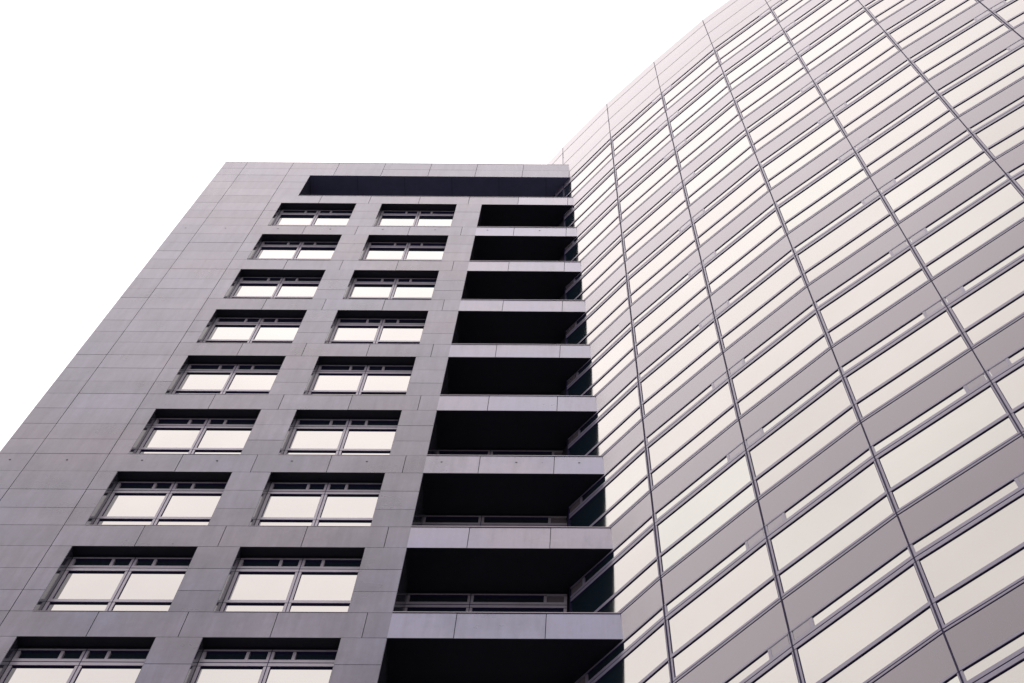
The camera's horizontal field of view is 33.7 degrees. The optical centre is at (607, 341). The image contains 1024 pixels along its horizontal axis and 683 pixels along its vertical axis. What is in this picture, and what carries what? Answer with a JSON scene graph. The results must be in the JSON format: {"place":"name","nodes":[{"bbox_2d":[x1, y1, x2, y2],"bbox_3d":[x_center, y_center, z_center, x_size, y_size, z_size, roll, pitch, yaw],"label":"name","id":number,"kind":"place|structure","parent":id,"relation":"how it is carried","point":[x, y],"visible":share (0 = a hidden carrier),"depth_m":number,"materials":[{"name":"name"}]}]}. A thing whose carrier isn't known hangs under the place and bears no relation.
{"place":"outdoors","nodes":[
{"label":"outdoors","id":0,"kind":"place"},
{"bbox_2d":[0,0,728,450],"label":"sky","id":1,"kind":"structure","parent":0,"point":[116,116],"materials":[{"name":"white"}]},
{"label":"ground","id":2,"kind":"structure","parent":0,"visible":0},
{"bbox_2d":[0,162,622,682],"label":"stone office block","id":3,"kind":"structure","parent":2,"relation":"on","point":[302,422],"depth_m":39.42,"materials":[{"name":"stone"}]},
{"bbox_2d":[0,636,155,682],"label":"window","id":4,"kind":"structure","parent":3,"relation":"in","point":[29,659],"depth_m":31.51,"materials":[{"name":"glass"}]},
{"bbox_2d":[33,546,197,611],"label":"window","id":5,"kind":"structure","parent":3,"relation":"in","point":[89,578],"depth_m":34.41,"materials":[{"name":"glass"}]},
{"bbox_2d":[85,471,231,525],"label":"window","id":6,"kind":"structure","parent":3,"relation":"in","point":[133,498],"depth_m":37.82,"materials":[{"name":"glass"}]},
{"bbox_2d":[128,409,261,454],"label":"window","id":7,"kind":"structure","parent":3,"relation":"in","point":[168,431],"depth_m":41.23,"materials":[{"name":"glass"}]},
{"bbox_2d":[165,355,285,394],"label":"window","id":8,"kind":"structure","parent":3,"relation":"in","point":[198,374],"depth_m":44.66,"materials":[{"name":"glass"}]},
{"bbox_2d":[196,309,306,342],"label":"window","id":9,"kind":"structure","parent":3,"relation":"in","point":[225,325],"depth_m":48.08,"materials":[{"name":"glass"}]},
{"bbox_2d":[184,637,340,682],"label":"window","id":10,"kind":"structure","parent":3,"relation":"in","point":[216,659],"depth_m":31.55,"materials":[{"name":"glass"}]},
{"bbox_2d":[223,269,325,298],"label":"window","id":11,"kind":"structure","parent":3,"relation":"in","point":[248,283],"depth_m":51.46,"materials":[{"name":"glass"}]},
{"bbox_2d":[213,547,365,612],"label":"window","id":12,"kind":"structure","parent":3,"relation":"in","point":[259,579],"depth_m":34.45,"materials":[{"name":"glass"}]},
{"bbox_2d":[247,234,341,259],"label":"window","id":13,"kind":"structure","parent":3,"relation":"in","point":[269,246],"depth_m":54.84,"materials":[{"name":"glass"}]},
{"bbox_2d":[267,203,356,225],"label":"window","id":14,"kind":"structure","parent":3,"relation":"in","point":[287,214],"depth_m":58.21,"materials":[{"name":"glass"}]},
{"bbox_2d":[249,472,384,527],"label":"window","id":15,"kind":"structure","parent":3,"relation":"in","point":[318,499],"depth_m":37.87,"materials":[{"name":"glass"}]},
{"bbox_2d":[278,409,401,455],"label":"window","id":16,"kind":"structure","parent":3,"relation":"in","point":[310,431],"depth_m":41.29,"materials":[{"name":"glass"}]},
{"bbox_2d":[303,356,415,395],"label":"window","id":17,"kind":"structure","parent":3,"relation":"in","point":[330,375],"depth_m":44.71,"materials":[{"name":"glass"}]},
{"bbox_2d":[324,310,427,343],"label":"window","id":18,"kind":"structure","parent":3,"relation":"in","point":[348,326],"depth_m":48.11,"materials":[{"name":"glass"}]},
{"bbox_2d":[342,270,438,299],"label":"window","id":19,"kind":"structure","parent":3,"relation":"in","point":[363,284],"depth_m":51.51,"materials":[{"name":"glass"}]},
{"bbox_2d":[359,235,448,261],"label":"window","id":20,"kind":"structure","parent":3,"relation":"in","point":[398,248],"depth_m":54.88,"materials":[{"name":"glass"}]},
{"bbox_2d":[373,204,456,226],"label":"window","id":21,"kind":"structure","parent":3,"relation":"in","point":[396,215],"depth_m":58.24,"materials":[{"name":"glass"}]},
{"bbox_2d":[405,593,566,611],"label":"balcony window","id":22,"kind":"structure","parent":3,"relation":"in","point":[434,602],"depth_m":35.25,"materials":[{"name":"metal"}]},
{"bbox_2d":[449,394,531,394],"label":"balcony window","id":23,"kind":"structure","parent":3,"relation":"in","point":[449,394],"depth_m":45.65,"materials":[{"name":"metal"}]},
{"bbox_2d":[422,515,566,526],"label":"balcony window","id":24,"kind":"structure","parent":3,"relation":"in","point":[429,520],"depth_m":38.79,"materials":[{"name":"metal"}]},
{"bbox_2d":[437,450,562,454],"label":"balcony window","id":25,"kind":"structure","parent":3,"relation":"in","point":[440,452],"depth_m":42.25,"materials":[{"name":"metal"}]},
{"bbox_2d":[548,0,1023,682],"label":"curved glass tower","id":26,"kind":"structure","parent":2,"relation":"on","point":[794,248],"depth_m":36.08,"materials":[{"name":"glass"},{"name":"metal"}]},
{"bbox_2d":[552,185,562,196],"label":"window","id":27,"kind":"structure","parent":26,"relation":"in","point":[559,193],"depth_m":61.84,"materials":[{"name":"black glass"}]},
{"bbox_2d":[564,139,612,196],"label":"window","id":28,"kind":"structure","parent":26,"relation":"in","point":[603,156],"depth_m":60.74,"materials":[{"name":"white glass"}]},
{"bbox_2d":[564,167,615,227],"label":"window","id":29,"kind":"structure","parent":26,"relation":"in","point":[605,186],"depth_m":57.43,"materials":[{"name":"white glass"}]},
{"bbox_2d":[565,198,619,261],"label":"window","id":30,"kind":"structure","parent":26,"relation":"in","point":[608,220],"depth_m":54.12,"materials":[{"name":"white glass"}]},
{"bbox_2d":[565,234,623,299],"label":"window","id":31,"kind":"structure","parent":26,"relation":"in","point":[611,258],"depth_m":50.79,"materials":[{"name":"white glass"}]},
{"bbox_2d":[566,274,628,344],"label":"window","id":32,"kind":"structure","parent":26,"relation":"in","point":[614,303],"depth_m":47.48,"materials":[{"name":"white glass"}]},
{"bbox_2d":[567,321,634,396],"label":"window","id":33,"kind":"structure","parent":26,"relation":"in","point":[613,358],"depth_m":44.16,"materials":[{"name":"white glass"}]},
{"bbox_2d":[568,375,641,456],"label":"window","id":34,"kind":"structure","parent":26,"relation":"in","point":[621,414],"depth_m":40.84,"materials":[{"name":"white glass"}]},
{"bbox_2d":[569,439,649,527],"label":"window","id":35,"kind":"structure","parent":26,"relation":"in","point":[626,484],"depth_m":37.52,"materials":[{"name":"white glass"}]},
{"bbox_2d":[570,514,659,613],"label":"window","id":36,"kind":"structure","parent":26,"relation":"in","point":[628,571],"depth_m":34.22,"materials":[{"name":"white glass"}]},
{"bbox_2d":[575,605,670,682],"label":"window","id":37,"kind":"structure","parent":26,"relation":"in","point":[642,657],"depth_m":31.12,"materials":[{"name":"white glass"}]},
{"bbox_2d":[611,93,664,157],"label":"window","id":38,"kind":"structure","parent":26,"relation":"in","point":[648,115],"depth_m":60.06,"materials":[{"name":"white glass"}]},
{"bbox_2d":[614,119,671,187],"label":"window","id":39,"kind":"structure","parent":26,"relation":"in","point":[660,137],"depth_m":56.74,"materials":[{"name":"white glass"}]},
{"bbox_2d":[618,148,678,222],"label":"window","id":40,"kind":"structure","parent":26,"relation":"in","point":[665,169],"depth_m":53.42,"materials":[{"name":"white glass"}]},
{"bbox_2d":[622,181,687,261],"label":"window","id":41,"kind":"structure","parent":26,"relation":"in","point":[673,204],"depth_m":50.10,"materials":[{"name":"white glass"}]},
{"bbox_2d":[626,219,697,306],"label":"window","id":42,"kind":"structure","parent":26,"relation":"in","point":[679,246],"depth_m":46.73,"materials":[{"name":"white glass"}]},
{"bbox_2d":[632,261,708,358],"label":"window","id":43,"kind":"structure","parent":26,"relation":"in","point":[690,291],"depth_m":43.42,"materials":[{"name":"white glass"}]},
{"bbox_2d":[638,312,721,419],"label":"window","id":44,"kind":"structure","parent":26,"relation":"in","point":[700,346],"depth_m":40.08,"materials":[{"name":"white glass"}]},
{"bbox_2d":[661,49,719,110],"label":"window","id":45,"kind":"structure","parent":26,"relation":"in","point":[709,63],"depth_m":59.50,"materials":[{"name":"white glass"}]},
{"bbox_2d":[645,371,737,490],"bbox_3d":[1.817,1.931,36.769,2.442,2.637,0.133,-40,-74,14],"label":"window","id":46,"kind":"structure","parent":26,"relation":"in","point":[710,413],"depth_m":36.73,"materials":[{"name":"white glass"}]},
{"bbox_2d":[668,72,729,138],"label":"window","id":47,"kind":"structure","parent":26,"relation":"in","point":[718,88],"depth_m":56.16,"materials":[{"name":"white glass"}]},
{"bbox_2d":[654,441,756,577],"bbox_3d":[1.920,3.307,33.442,2.442,2.637,0.133,-40,-74,14],"label":"window","id":48,"kind":"structure","parent":26,"relation":"in","point":[722,493],"depth_m":33.40,"materials":[{"name":"white glass"}]},
{"bbox_2d":[675,99,740,170],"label":"window","id":49,"kind":"structure","parent":26,"relation":"in","point":[728,116],"depth_m":52.83,"materials":[{"name":"white glass"}]},
{"bbox_2d":[682,129,753,206],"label":"window","id":50,"kind":"structure","parent":26,"relation":"in","point":[733,154],"depth_m":49.49,"materials":[{"name":"white glass"}]},
{"bbox_2d":[664,526,780,682],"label":"window","id":51,"kind":"structure","parent":26,"relation":"in","point":[740,588],"depth_m":30.06,"materials":[{"name":"white glass"}]},
{"bbox_2d":[691,163,768,247],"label":"window","id":52,"kind":"structure","parent":26,"relation":"in","point":[751,187],"depth_m":46.17,"materials":[{"name":"white glass"}]},
{"bbox_2d":[702,202,786,296],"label":"window","id":53,"kind":"structure","parent":26,"relation":"in","point":[764,231],"depth_m":42.83,"materials":[{"name":"white glass"}]},
{"bbox_2d":[714,8,778,64],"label":"window","id":54,"kind":"structure","parent":26,"relation":"in","point":[765,21],"depth_m":58.95,"materials":[{"name":"white glass"}]},
{"bbox_2d":[724,29,791,90],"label":"window","id":55,"kind":"structure","parent":26,"relation":"in","point":[776,45],"depth_m":55.62,"materials":[{"name":"white glass"}]},
{"bbox_2d":[713,248,806,352],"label":"window","id":56,"kind":"structure","parent":26,"relation":"in","point":[782,281],"depth_m":39.50,"materials":[{"name":"white glass"}]},
{"bbox_2d":[722,632,799,682],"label":"window","id":57,"kind":"structure","parent":26,"relation":"in","point":[776,663],"depth_m":27.41,"materials":[{"name":"white glass"}]},
{"bbox_2d":[734,54,807,119],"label":"window","id":58,"kind":"structure","parent":26,"relation":"in","point":[790,71],"depth_m":52.29,"materials":[{"name":"white glass"}]},
{"bbox_2d":[727,303,830,419],"bbox_3d":[3.662,0.403,36.191,2.435,2.637,0.133,-39,-73,13],"label":"window","id":59,"kind":"structure","parent":26,"relation":"in","point":[800,342],"depth_m":36.16,"materials":[{"name":"white glass"}]},
{"bbox_2d":[746,81,824,152],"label":"window","id":60,"kind":"structure","parent":26,"relation":"in","point":[808,99],"depth_m":48.95,"materials":[{"name":"white glass"}]},
{"bbox_2d":[770,0,810,22],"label":"window","id":61,"kind":"structure","parent":26,"relation":"in","point":[782,9],"depth_m":58.27,"materials":[{"name":"white glass"}]},
{"bbox_2d":[744,368,859,499],"bbox_3d":[3.765,1.779,32.865,2.435,2.637,0.133,-39,-73,13],"label":"window","id":62,"kind":"structure","parent":26,"relation":"in","point":[825,413],"depth_m":32.82,"materials":[{"name":"white glass"}]},
{"bbox_2d":[759,112,845,190],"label":"window","id":63,"kind":"structure","parent":26,"relation":"in","point":[825,133],"depth_m":45.62,"materials":[{"name":"white glass"}]},
{"bbox_2d":[783,0,857,45],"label":"window","id":64,"kind":"structure","parent":26,"relation":"in","point":[824,11],"depth_m":55.01,"materials":[{"name":"white glass"}]},
{"bbox_2d":[775,148,869,234],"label":"window","id":65,"kind":"structure","parent":26,"relation":"in","point":[842,175],"depth_m":42.28,"materials":[{"name":"white glass"}]},
{"bbox_2d":[764,446,896,599],"bbox_3d":[3.868,3.155,29.538,2.435,2.637,0.133,-39,-73,13],"label":"window","id":66,"kind":"structure","parent":26,"relation":"in","point":[852,503],"depth_m":29.48,"materials":[{"name":"white glass"}]},
{"bbox_2d":[797,7,877,71],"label":"window","id":67,"kind":"structure","parent":26,"relation":"in","point":[858,23],"depth_m":51.77,"materials":[{"name":"white glass"}]},
{"bbox_2d":[793,189,896,285],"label":"window","id":68,"kind":"structure","parent":26,"relation":"in","point":[870,218],"depth_m":38.95,"materials":[{"name":"white glass"}]},
{"bbox_2d":[813,31,899,102],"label":"window","id":69,"kind":"structure","parent":26,"relation":"in","point":[880,48],"depth_m":48.44,"materials":[{"name":"white glass"}]},
{"bbox_2d":[790,544,942,682],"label":"window","id":70,"kind":"structure","parent":26,"relation":"in","point":[887,616],"depth_m":26.28,"materials":[{"name":"white glass"}]},
{"bbox_2d":[814,239,930,347],"bbox_3d":[5.572,-1.031,35.651,2.422,2.637,0.133,-35,-73,12],"label":"window","id":71,"kind":"structure","parent":26,"relation":"in","point":[897,274],"depth_m":35.61,"materials":[{"name":"white glass"}]},
{"bbox_2d":[832,59,926,136],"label":"window","id":72,"kind":"structure","parent":26,"relation":"in","point":[902,80],"depth_m":45.11,"materials":[{"name":"white glass"}]},
{"bbox_2d":[864,0,915,23],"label":"window","id":73,"kind":"structure","parent":26,"relation":"in","point":[880,10],"depth_m":51.05,"materials":[{"name":"white glass"}]},
{"bbox_2d":[839,299,971,422],"bbox_3d":[5.675,0.345,32.324,2.422,2.637,0.133,-35,-73,12],"label":"window","id":74,"kind":"structure","parent":26,"relation":"in","point":[930,341],"depth_m":32.28,"materials":[{"name":"white glass"}]},
{"bbox_2d":[853,91,957,176],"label":"window","id":75,"kind":"structure","parent":26,"relation":"in","point":[930,115],"depth_m":41.77,"materials":[{"name":"white glass"}]},
{"bbox_2d":[884,0,978,50],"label":"window","id":76,"kind":"structure","parent":26,"relation":"in","point":[923,21],"depth_m":47.84,"materials":[{"name":"white glass"}]},
{"bbox_2d":[878,129,993,223],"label":"window","id":77,"kind":"structure","parent":26,"relation":"in","point":[961,157],"depth_m":38.43,"materials":[{"name":"white glass"}]},
{"bbox_2d":[871,371,1021,514],"bbox_3d":[5.779,1.721,28.998,2.422,2.637,0.133,-35,-73,12],"label":"window","id":78,"kind":"structure","parent":26,"relation":"in","point":[970,424],"depth_m":28.94,"materials":[{"name":"white glass"}]},
{"bbox_2d":[939,670,961,682],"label":"window","id":79,"kind":"structure","parent":26,"relation":"in","point":[954,677],"depth_m":23.78,"materials":[{"name":"white glass"}]},
{"bbox_2d":[908,9,1011,80],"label":"window","id":80,"kind":"structure","parent":26,"relation":"in","point":[985,28],"depth_m":44.60,"materials":[{"name":"white glass"}]},
{"bbox_2d":[907,173,1023,280],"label":"window","id":81,"kind":"structure","parent":26,"relation":"in","point":[995,209],"depth_m":35.13,"materials":[{"name":"white glass"}]},
{"bbox_2d":[909,470,1023,631],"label":"window","id":82,"kind":"structure","parent":26,"relation":"in","point":[973,558],"depth_m":25.80,"materials":[{"name":"white glass"}]},
{"bbox_2d":[936,38,1023,116],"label":"window","id":83,"kind":"structure","parent":26,"relation":"in","point":[1002,70],"depth_m":41.41,"materials":[{"name":"white glass"}]},
{"bbox_2d":[942,244,1023,348],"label":"window","id":84,"kind":"structure","parent":26,"relation":"in","point":[992,300],"depth_m":32.02,"materials":[{"name":"white glass"}]},
{"bbox_2d":[959,629,1023,682],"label":"window","id":85,"kind":"structure","parent":26,"relation":"in","point":[1003,663],"depth_m":23.40,"materials":[{"name":"white glass"}]},
{"bbox_2d":[968,94,1023,159],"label":"window","id":86,"kind":"structure","parent":26,"relation":"in","point":[1000,132],"depth_m":38.28,"materials":[{"name":"white glass"}]},
{"bbox_2d":[985,346,1023,434],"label":"window","id":87,"kind":"structure","parent":26,"relation":"in","point":[1007,375],"depth_m":29.16,"materials":[{"name":"white glass"}]},
{"bbox_2d":[989,0,1023,28],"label":"window","id":88,"kind":"structure","parent":26,"relation":"in","point":[1011,12],"depth_m":44.46,"materials":[{"name":"white glass"}]},
{"bbox_2d":[1006,162,1023,192],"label":"window","id":89,"kind":"structure","parent":26,"relation":"in","point":[1016,173],"depth_m":35.63,"materials":[{"name":"white glass"}]}
]}

